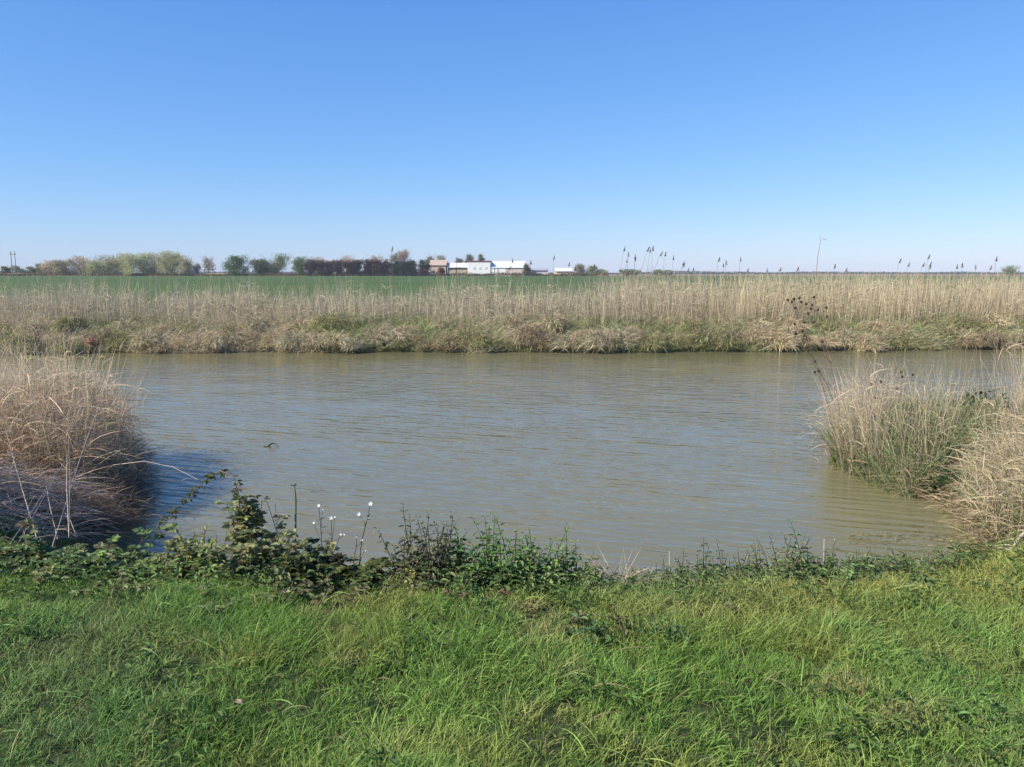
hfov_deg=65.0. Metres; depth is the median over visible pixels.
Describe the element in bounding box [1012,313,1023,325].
scrub tussock
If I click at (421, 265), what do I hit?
hedge tree
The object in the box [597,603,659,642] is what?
lawn weed
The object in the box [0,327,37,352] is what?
scrub tussock
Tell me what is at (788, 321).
scrub tussock
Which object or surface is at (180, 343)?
scrub tussock
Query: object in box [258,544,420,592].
bramble patch
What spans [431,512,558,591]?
nettle clump
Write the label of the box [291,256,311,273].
round tree
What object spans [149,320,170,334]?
scrub tussock
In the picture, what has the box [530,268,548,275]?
shed
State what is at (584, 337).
scrub tussock
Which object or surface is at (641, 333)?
scrub tussock
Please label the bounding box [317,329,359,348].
scrub tussock
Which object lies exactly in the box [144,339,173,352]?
scrub tussock
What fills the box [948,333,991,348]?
scrub tussock
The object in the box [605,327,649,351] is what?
scrub tussock
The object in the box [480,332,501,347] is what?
scrub tussock
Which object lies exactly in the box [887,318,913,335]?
scrub tussock
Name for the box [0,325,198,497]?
reed clump
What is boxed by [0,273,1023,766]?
ground
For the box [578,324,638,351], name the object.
scrub tussock
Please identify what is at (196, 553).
leafy shoot
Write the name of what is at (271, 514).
white flower
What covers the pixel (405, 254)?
bare tree
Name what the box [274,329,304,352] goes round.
scrub tussock
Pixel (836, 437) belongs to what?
reed clump
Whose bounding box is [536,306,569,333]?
scrub tussock
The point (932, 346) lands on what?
scrub tussock
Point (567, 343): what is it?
scrub tussock
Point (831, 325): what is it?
scrub tussock
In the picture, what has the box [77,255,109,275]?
wood tree
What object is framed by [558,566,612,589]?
bramble patch
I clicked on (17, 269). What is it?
tree
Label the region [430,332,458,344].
scrub tussock
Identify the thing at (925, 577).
bramble sprig
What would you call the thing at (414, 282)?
field
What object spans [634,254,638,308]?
plumed reed
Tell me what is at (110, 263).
wood tree
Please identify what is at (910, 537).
dead leaves
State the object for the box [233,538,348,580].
bramble patch
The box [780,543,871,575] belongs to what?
weed clump
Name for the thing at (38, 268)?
tree
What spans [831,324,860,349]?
scrub tussock
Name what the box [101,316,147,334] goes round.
scrub tussock
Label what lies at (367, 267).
hedge tree
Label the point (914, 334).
scrub tussock
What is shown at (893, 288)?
plumed reed
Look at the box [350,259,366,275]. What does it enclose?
hedge tree
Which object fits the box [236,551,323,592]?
leafy weed
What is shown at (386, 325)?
scrub tussock
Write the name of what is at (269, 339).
scrub tussock
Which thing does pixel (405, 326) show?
scrub tussock
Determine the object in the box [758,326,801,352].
scrub tussock
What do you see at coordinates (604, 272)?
tree
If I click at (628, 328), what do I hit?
scrub tussock
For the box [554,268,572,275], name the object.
shed
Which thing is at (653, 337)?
scrub tussock
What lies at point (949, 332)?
scrub tussock
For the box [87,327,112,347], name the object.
scrub tussock
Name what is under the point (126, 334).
scrub tussock
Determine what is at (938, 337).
scrub tussock
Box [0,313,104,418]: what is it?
reed clump
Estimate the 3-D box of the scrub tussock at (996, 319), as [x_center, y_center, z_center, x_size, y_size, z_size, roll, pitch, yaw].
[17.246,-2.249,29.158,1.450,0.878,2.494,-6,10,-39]
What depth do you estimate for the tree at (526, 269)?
385.32 m
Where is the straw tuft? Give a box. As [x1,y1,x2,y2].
[573,547,667,588]
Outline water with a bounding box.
[0,348,1023,584]
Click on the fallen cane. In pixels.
(1020, 535)
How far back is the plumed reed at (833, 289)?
28.79 m
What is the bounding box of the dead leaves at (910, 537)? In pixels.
[848,530,982,546]
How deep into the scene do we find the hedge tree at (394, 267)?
382.78 m
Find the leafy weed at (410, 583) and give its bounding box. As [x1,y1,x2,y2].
[380,559,444,595]
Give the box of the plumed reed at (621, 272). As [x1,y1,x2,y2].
[615,246,625,310]
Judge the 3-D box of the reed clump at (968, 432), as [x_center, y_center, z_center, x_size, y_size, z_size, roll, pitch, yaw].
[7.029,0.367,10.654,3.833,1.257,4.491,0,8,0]
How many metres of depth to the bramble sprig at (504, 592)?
3.88 m
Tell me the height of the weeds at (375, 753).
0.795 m
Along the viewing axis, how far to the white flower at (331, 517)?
4.66 m
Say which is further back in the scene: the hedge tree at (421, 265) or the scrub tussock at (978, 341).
the hedge tree at (421, 265)
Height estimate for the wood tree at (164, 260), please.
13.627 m
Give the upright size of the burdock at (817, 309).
2.211 m
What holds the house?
on the ground at (700, 707)
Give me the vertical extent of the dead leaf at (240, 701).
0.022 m
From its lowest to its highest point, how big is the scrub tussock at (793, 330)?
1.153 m
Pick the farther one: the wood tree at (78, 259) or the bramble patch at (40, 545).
the wood tree at (78, 259)
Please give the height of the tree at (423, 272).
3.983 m
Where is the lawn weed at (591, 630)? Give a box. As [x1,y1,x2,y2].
[561,603,612,651]
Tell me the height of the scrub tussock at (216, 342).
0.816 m
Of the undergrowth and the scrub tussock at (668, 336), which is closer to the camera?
the scrub tussock at (668, 336)
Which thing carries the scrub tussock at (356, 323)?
on the ground at (700, 707)
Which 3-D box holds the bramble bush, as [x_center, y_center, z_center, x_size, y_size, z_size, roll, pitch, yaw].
[-1.578,0.891,4.515,1.167,0.771,0.882,0,8,0]
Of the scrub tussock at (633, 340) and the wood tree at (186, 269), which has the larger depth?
the wood tree at (186, 269)
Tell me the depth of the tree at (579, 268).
391.06 m
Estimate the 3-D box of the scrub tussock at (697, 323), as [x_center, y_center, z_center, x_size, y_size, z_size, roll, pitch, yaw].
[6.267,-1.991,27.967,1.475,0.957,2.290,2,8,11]
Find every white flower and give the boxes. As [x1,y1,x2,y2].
[264,497,283,538]
[313,504,325,553]
[326,516,344,557]
[350,535,365,563]
[357,501,371,564]
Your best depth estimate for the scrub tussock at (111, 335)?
26.37 m
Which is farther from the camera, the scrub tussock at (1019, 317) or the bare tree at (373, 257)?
the bare tree at (373, 257)
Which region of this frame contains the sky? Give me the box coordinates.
[0,0,1023,272]
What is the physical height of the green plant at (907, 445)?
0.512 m
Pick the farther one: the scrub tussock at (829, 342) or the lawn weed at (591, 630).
the scrub tussock at (829, 342)
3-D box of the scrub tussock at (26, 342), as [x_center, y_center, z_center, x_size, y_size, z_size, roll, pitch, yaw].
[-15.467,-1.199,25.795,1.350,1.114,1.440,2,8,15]
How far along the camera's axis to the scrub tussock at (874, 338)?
27.32 m
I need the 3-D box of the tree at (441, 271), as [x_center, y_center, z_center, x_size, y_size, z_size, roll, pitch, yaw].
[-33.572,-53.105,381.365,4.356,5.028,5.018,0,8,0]
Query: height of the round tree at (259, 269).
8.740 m
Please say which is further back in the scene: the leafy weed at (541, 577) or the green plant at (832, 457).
the green plant at (832, 457)
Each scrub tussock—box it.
[0,319,18,333]
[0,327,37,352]
[5,331,47,354]
[15,317,49,336]
[18,337,65,355]
[47,310,88,334]
[47,335,80,353]
[69,338,96,354]
[83,328,103,336]
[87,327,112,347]
[99,323,132,350]
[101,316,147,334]
[113,327,147,347]
[122,324,166,350]
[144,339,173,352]
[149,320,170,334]
[164,336,190,347]
[177,322,199,332]
[178,332,213,349]
[196,331,227,350]
[213,319,241,339]
[213,327,256,347]
[232,329,260,346]
[237,312,271,331]
[252,339,274,347]
[258,329,283,346]
[270,325,293,332]
[273,326,323,351]
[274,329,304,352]
[281,314,318,331]
[298,330,332,348]
[307,306,352,333]
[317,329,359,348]
[329,336,362,349]
[340,334,370,351]
[345,314,364,330]
[361,325,393,346]
[362,325,423,348]
[374,320,395,333]
[389,335,416,350]
[394,323,422,333]
[405,331,425,342]
[412,337,436,350]
[429,314,457,329]
[429,329,480,352]
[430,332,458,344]
[449,324,493,349]
[454,322,488,330]
[469,327,492,350]
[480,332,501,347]
[493,311,533,328]
[495,337,515,347]
[497,326,540,349]
[507,317,548,349]
[526,328,562,349]
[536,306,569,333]
[546,330,605,351]
[571,328,611,349]
[573,326,607,338]
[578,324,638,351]
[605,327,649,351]
[612,325,639,331]
[623,325,649,347]
[635,327,668,352]
[640,318,670,331]
[650,331,679,343]
[658,332,685,347]
[676,312,708,333]
[680,325,739,345]
[683,334,713,348]
[709,329,747,351]
[720,314,745,329]
[728,329,761,349]
[740,324,773,344]
[742,314,775,338]
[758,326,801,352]
[766,312,808,329]
[772,321,805,347]
[794,317,811,327]
[798,332,823,346]
[812,334,841,347]
[818,327,847,350]
[819,315,849,333]
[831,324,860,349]
[848,330,891,353]
[856,317,897,333]
[861,334,894,343]
[863,329,923,350]
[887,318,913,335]
[889,330,937,347]
[911,312,936,330]
[918,338,944,350]
[928,334,946,342]
[929,321,961,341]
[938,311,989,330]
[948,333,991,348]
[968,332,991,347]
[969,327,1007,343]
[971,311,1019,329]
[993,330,1023,343]
[995,340,1019,349]
[1006,328,1023,343]
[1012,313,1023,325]
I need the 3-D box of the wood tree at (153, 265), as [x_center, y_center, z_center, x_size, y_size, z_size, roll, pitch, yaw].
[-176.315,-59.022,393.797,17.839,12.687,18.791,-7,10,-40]
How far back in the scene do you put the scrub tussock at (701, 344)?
26.75 m
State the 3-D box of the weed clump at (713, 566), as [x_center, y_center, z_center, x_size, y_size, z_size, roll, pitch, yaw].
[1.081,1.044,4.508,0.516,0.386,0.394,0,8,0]
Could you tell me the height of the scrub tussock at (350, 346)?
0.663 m
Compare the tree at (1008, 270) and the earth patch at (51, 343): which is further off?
the tree at (1008, 270)
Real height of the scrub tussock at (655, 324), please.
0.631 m
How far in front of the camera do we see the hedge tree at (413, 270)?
382.25 m
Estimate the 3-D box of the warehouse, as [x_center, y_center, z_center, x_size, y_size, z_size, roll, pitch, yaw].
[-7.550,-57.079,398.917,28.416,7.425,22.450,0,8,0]
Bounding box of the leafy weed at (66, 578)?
[28,549,138,588]
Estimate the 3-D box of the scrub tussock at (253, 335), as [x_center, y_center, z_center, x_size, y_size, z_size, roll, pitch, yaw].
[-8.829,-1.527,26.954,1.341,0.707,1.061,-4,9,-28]
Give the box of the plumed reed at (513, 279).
[510,258,521,313]
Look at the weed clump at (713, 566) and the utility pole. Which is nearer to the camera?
the weed clump at (713, 566)
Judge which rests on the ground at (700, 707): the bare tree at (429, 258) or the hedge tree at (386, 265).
the hedge tree at (386, 265)
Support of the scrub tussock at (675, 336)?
on the ground at (700, 707)
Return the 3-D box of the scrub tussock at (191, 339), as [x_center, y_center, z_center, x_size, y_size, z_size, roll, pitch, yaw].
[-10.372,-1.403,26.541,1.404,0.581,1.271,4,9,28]
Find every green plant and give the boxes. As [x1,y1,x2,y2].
[828,438,855,465]
[892,433,926,462]
[917,465,964,498]
[943,388,1015,426]
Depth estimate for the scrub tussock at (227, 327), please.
27.06 m
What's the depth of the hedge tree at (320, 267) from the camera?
382.61 m
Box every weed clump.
[627,555,693,586]
[663,535,746,581]
[695,548,786,580]
[736,532,843,580]
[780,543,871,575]
[844,547,934,576]
[882,543,989,574]
[950,530,1023,569]
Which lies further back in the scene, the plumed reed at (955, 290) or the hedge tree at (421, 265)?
the hedge tree at (421, 265)
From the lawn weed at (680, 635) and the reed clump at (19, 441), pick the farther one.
the reed clump at (19, 441)
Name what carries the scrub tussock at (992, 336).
on the ground at (700, 707)
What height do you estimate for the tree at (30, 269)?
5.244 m
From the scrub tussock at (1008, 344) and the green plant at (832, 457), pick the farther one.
the scrub tussock at (1008, 344)
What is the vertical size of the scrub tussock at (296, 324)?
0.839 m
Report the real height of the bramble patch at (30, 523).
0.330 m
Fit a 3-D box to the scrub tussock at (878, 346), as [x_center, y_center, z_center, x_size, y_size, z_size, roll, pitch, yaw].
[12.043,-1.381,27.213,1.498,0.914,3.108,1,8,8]
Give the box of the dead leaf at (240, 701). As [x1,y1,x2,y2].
[235,698,244,703]
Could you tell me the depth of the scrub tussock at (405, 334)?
26.87 m
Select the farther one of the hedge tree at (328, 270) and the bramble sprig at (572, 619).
the hedge tree at (328, 270)
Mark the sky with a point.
(697, 132)
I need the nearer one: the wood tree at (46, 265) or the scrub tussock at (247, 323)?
the scrub tussock at (247, 323)
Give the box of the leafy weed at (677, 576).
[646,562,730,596]
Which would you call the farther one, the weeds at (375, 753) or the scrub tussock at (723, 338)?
the scrub tussock at (723, 338)
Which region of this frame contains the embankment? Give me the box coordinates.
[1,273,1022,275]
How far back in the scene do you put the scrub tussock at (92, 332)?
26.87 m
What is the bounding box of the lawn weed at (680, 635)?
[637,602,696,653]
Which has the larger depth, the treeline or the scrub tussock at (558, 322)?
the treeline
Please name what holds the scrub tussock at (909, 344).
on the ground at (700, 707)
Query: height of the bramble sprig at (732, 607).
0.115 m
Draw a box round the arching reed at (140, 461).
[95,461,197,480]
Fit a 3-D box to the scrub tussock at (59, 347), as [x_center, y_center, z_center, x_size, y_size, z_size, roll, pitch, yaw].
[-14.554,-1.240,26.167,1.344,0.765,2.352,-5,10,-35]
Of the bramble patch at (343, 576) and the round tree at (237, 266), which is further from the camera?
the round tree at (237, 266)
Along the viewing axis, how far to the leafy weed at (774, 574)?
4.18 m
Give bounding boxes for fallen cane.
[992,525,1023,553]
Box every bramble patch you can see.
[0,518,131,582]
[0,526,177,582]
[78,534,218,583]
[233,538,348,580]
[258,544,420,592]
[336,557,427,589]
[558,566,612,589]
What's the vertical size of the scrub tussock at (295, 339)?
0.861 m
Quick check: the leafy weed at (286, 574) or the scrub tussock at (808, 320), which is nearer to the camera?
the leafy weed at (286, 574)
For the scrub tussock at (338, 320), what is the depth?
27.30 m
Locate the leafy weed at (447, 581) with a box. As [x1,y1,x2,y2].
[417,551,513,596]
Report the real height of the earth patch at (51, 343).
0.461 m
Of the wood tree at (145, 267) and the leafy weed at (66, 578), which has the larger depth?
the wood tree at (145, 267)
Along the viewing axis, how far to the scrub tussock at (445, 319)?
27.94 m
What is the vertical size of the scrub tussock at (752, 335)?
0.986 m
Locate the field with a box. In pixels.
[0,276,1023,307]
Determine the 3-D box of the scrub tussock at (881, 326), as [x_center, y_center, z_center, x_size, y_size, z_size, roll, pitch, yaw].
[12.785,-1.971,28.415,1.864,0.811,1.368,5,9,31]
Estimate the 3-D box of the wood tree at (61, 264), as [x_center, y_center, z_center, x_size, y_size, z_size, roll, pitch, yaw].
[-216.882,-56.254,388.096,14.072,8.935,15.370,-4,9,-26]
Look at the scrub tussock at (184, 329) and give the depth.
27.31 m
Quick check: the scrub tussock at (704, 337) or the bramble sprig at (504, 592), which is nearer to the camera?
the bramble sprig at (504, 592)
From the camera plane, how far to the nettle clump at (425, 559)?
4.24 m
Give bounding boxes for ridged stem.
[289,484,296,554]
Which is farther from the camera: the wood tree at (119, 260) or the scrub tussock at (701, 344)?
the wood tree at (119, 260)
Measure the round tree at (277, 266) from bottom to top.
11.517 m
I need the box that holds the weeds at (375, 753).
[0,537,1023,766]
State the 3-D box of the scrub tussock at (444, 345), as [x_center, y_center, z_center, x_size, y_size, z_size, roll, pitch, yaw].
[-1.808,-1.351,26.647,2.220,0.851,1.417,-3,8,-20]
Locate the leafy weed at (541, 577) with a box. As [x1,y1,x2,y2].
[484,555,566,599]
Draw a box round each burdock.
[786,297,831,422]
[800,296,842,442]
[805,340,846,446]
[870,371,913,430]
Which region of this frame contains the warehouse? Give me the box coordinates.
[467,261,525,275]
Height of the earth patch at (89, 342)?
0.568 m
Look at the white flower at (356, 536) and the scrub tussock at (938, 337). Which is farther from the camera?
the scrub tussock at (938, 337)
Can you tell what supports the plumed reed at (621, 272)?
on the ground at (700, 707)
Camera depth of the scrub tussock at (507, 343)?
26.63 m
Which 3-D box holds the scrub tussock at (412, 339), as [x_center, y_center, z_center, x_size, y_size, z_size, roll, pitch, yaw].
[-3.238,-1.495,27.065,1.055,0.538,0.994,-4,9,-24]
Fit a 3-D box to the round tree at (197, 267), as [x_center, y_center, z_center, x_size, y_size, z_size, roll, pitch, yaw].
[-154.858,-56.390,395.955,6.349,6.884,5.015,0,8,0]
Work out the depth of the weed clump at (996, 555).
4.51 m
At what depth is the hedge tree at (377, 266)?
382.66 m
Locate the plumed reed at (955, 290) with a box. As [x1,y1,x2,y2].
[952,264,960,319]
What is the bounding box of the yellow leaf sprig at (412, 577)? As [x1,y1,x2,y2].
[405,568,418,587]
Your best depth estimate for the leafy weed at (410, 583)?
4.09 m
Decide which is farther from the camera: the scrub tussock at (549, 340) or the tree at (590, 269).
the tree at (590, 269)
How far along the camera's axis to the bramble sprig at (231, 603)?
3.81 m
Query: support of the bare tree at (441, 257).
on the embankment
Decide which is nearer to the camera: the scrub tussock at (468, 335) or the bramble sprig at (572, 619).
the bramble sprig at (572, 619)
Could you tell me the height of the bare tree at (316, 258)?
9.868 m
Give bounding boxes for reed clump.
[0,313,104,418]
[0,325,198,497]
[0,331,43,491]
[0,368,137,499]
[777,343,921,481]
[840,350,1006,498]
[910,366,1023,456]
[968,307,1023,441]
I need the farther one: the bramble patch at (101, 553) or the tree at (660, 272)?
the tree at (660, 272)
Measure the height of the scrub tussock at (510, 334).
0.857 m
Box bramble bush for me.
[144,468,340,580]
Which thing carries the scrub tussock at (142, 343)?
on the ground at (700, 707)
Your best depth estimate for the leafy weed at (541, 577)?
4.03 m
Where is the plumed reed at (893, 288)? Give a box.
[887,259,900,322]
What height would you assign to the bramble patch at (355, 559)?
0.178 m
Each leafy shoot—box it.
[175,523,230,575]
[786,519,825,575]
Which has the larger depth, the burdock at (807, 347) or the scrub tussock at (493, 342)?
the scrub tussock at (493, 342)
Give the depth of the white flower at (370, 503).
4.56 m
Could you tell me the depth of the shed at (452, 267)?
389.30 m
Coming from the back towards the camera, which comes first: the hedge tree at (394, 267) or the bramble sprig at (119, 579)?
the hedge tree at (394, 267)
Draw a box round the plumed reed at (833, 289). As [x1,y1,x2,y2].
[832,264,835,319]
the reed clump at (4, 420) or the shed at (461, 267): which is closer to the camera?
the reed clump at (4, 420)
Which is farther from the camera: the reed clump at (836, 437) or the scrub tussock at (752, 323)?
the scrub tussock at (752, 323)
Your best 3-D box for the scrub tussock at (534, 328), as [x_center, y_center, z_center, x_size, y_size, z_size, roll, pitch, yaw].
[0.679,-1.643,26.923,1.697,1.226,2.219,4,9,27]
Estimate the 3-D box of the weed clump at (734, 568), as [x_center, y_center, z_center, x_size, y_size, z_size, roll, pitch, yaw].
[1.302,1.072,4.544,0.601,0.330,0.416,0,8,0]
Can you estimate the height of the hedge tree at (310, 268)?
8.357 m
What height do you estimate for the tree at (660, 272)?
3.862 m
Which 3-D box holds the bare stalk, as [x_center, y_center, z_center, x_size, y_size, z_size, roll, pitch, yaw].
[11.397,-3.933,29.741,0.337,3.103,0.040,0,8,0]
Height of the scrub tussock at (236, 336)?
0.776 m
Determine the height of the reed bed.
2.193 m
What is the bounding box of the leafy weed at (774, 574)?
[718,553,813,593]
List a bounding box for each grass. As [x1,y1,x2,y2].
[0,307,1023,354]
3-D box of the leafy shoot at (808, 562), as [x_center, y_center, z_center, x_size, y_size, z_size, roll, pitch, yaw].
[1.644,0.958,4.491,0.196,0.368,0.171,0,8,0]
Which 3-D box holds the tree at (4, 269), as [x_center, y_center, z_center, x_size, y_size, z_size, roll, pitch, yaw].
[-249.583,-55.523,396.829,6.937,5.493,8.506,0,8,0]
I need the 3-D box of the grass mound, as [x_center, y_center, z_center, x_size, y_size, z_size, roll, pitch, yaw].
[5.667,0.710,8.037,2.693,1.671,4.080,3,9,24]
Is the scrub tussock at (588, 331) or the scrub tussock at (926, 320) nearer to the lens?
the scrub tussock at (588, 331)
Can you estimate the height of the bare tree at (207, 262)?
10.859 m
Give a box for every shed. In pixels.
[447,263,456,275]
[457,263,466,275]
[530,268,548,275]
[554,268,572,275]
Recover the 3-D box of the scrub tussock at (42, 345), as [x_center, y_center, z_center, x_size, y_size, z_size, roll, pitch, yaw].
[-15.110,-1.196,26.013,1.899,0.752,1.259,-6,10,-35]
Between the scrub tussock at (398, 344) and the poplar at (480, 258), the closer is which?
the scrub tussock at (398, 344)
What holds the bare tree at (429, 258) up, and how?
on the embankment
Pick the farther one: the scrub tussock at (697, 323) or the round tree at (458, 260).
the round tree at (458, 260)
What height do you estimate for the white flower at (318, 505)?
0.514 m
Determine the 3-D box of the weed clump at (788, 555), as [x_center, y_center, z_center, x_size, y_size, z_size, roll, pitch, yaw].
[1.529,0.992,4.489,0.579,0.419,0.429,0,8,0]
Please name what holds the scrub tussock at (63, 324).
on the ground at (700, 707)
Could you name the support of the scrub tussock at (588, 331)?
on the ground at (700, 707)
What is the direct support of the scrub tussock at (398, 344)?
on the ground at (700, 707)
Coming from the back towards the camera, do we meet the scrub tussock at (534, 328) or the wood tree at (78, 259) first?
the wood tree at (78, 259)
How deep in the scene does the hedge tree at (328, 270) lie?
382.88 m
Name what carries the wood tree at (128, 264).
on the ground at (700, 707)
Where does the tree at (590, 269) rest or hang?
on the ground at (700, 707)
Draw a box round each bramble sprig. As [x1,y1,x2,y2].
[69,570,153,600]
[193,584,302,621]
[273,577,369,606]
[443,588,510,603]
[512,599,600,628]
[676,587,763,616]
[834,573,935,590]
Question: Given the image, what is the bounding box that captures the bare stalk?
[814,235,825,317]
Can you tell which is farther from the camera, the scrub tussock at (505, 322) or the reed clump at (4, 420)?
the scrub tussock at (505, 322)
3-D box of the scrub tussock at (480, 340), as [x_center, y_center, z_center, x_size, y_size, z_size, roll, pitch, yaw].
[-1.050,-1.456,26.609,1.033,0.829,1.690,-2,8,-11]
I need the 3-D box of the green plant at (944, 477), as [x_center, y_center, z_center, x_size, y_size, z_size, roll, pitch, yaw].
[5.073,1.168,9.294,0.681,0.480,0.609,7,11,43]
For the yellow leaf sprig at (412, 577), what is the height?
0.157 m
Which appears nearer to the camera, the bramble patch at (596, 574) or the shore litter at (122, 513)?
the bramble patch at (596, 574)
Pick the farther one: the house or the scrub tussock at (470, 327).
the house
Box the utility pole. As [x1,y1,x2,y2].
[9,251,16,275]
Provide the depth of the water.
11.99 m
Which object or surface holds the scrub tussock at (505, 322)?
on the ground at (700, 707)
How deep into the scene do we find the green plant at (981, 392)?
11.40 m
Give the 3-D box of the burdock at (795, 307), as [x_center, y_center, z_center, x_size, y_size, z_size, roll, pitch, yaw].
[4.057,-0.067,10.757,0.894,2.195,0.184,-1,8,-6]
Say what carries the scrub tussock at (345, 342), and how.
on the ground at (700, 707)
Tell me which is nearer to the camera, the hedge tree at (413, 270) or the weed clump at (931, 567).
the weed clump at (931, 567)
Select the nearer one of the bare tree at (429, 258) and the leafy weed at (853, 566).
the leafy weed at (853, 566)
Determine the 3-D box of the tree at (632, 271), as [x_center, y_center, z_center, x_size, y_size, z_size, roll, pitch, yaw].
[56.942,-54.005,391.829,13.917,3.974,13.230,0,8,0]
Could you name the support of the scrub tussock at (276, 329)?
on the ground at (700, 707)
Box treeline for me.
[11,270,1023,273]
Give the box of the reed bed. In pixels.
[0,271,1023,331]
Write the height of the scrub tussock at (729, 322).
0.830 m
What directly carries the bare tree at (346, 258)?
on the embankment
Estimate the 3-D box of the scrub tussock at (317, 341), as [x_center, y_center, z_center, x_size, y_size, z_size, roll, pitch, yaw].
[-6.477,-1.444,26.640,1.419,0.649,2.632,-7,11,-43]
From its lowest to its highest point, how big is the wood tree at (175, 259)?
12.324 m
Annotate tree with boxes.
[0,266,11,272]
[9,265,25,272]
[24,266,36,272]
[35,263,45,272]
[37,260,60,272]
[49,258,77,275]
[69,255,89,273]
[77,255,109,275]
[90,254,120,272]
[106,251,138,271]
[112,253,149,275]
[125,252,156,273]
[137,250,162,273]
[148,248,181,273]
[164,252,192,272]
[174,255,195,275]
[192,262,202,272]
[201,255,215,272]
[216,254,255,275]
[249,258,269,273]
[252,252,293,273]
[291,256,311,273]
[302,259,319,275]
[307,256,324,272]
[311,259,328,275]
[322,260,334,274]
[331,258,345,275]
[337,254,354,271]
[342,260,358,275]
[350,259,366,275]
[361,258,377,274]
[365,254,383,259]
[371,259,384,275]
[375,258,395,275]
[386,261,400,275]
[389,252,402,262]
[395,248,411,262]
[396,261,411,275]
[404,259,419,275]
[416,259,430,275]
[419,269,427,275]
[425,254,435,270]
[435,254,447,259]
[437,267,445,275]
[454,257,463,262]
[521,263,531,273]
[574,263,585,274]
[586,265,597,275]
[595,269,609,275]
[616,269,641,275]
[652,269,672,275]
[998,265,1021,275]
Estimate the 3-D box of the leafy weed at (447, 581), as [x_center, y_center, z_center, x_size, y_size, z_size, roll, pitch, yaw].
[-0.237,0.986,4.051,0.388,0.274,0.386,6,10,35]
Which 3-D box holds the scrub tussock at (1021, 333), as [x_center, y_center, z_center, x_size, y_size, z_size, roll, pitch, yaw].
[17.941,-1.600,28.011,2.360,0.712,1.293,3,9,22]
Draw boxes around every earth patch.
[47,339,67,352]
[84,337,98,351]
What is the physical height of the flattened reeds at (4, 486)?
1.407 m
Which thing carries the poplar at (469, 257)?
on the ground at (700, 707)
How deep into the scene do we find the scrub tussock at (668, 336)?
26.81 m
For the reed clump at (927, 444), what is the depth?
10.09 m
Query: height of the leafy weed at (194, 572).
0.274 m
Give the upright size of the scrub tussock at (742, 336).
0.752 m
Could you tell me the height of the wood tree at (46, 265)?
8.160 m
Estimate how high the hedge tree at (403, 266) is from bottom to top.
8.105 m
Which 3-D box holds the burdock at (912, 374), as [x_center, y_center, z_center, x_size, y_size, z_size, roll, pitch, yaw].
[5.022,0.377,10.710,0.515,1.128,0.290,-2,8,-16]
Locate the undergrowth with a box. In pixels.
[0,264,595,275]
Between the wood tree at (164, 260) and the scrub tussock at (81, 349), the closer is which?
the scrub tussock at (81, 349)
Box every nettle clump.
[373,503,490,588]
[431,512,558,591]
[507,523,598,587]
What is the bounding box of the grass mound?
[933,395,1023,539]
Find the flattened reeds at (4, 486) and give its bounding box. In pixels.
[0,408,133,546]
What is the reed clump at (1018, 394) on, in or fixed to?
on the ground at (700, 707)
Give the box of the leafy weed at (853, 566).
[793,553,895,588]
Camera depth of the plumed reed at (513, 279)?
29.21 m
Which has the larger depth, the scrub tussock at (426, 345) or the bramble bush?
the scrub tussock at (426, 345)
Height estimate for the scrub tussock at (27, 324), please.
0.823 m
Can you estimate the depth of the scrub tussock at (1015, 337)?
27.74 m
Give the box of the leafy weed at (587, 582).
[553,556,634,596]
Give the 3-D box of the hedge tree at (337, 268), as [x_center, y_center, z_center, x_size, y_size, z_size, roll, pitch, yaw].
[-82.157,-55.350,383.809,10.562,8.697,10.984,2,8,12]
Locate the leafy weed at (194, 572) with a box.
[133,547,231,585]
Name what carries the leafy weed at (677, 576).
on the ground at (700, 707)
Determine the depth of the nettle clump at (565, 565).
4.29 m
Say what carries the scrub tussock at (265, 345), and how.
on the ground at (700, 707)
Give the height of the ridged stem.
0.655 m
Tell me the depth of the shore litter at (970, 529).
8.60 m
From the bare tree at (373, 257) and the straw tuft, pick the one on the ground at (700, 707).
the straw tuft
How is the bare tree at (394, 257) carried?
on the embankment
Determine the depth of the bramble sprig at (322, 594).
4.04 m
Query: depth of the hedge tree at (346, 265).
382.52 m
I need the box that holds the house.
[429,259,447,273]
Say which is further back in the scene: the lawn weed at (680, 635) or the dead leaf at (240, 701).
the lawn weed at (680, 635)
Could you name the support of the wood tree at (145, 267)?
on the ground at (700, 707)
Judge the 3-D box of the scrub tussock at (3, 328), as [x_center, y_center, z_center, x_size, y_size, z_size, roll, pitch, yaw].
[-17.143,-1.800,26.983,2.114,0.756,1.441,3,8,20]
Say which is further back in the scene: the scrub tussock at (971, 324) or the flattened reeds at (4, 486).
the scrub tussock at (971, 324)
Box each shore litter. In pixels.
[0,424,179,545]
[864,445,1023,547]
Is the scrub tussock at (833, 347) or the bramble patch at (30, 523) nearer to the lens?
the bramble patch at (30, 523)
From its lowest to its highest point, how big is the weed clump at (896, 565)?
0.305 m
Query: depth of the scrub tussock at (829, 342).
26.93 m
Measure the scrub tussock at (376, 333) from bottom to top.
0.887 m
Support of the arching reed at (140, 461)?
on the ground at (700, 707)
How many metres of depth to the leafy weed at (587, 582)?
4.15 m
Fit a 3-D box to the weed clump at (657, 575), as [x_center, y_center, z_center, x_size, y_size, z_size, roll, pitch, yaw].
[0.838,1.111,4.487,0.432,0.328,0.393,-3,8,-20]
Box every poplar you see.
[464,254,475,262]
[475,254,485,260]
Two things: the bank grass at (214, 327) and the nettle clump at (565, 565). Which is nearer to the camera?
the nettle clump at (565, 565)

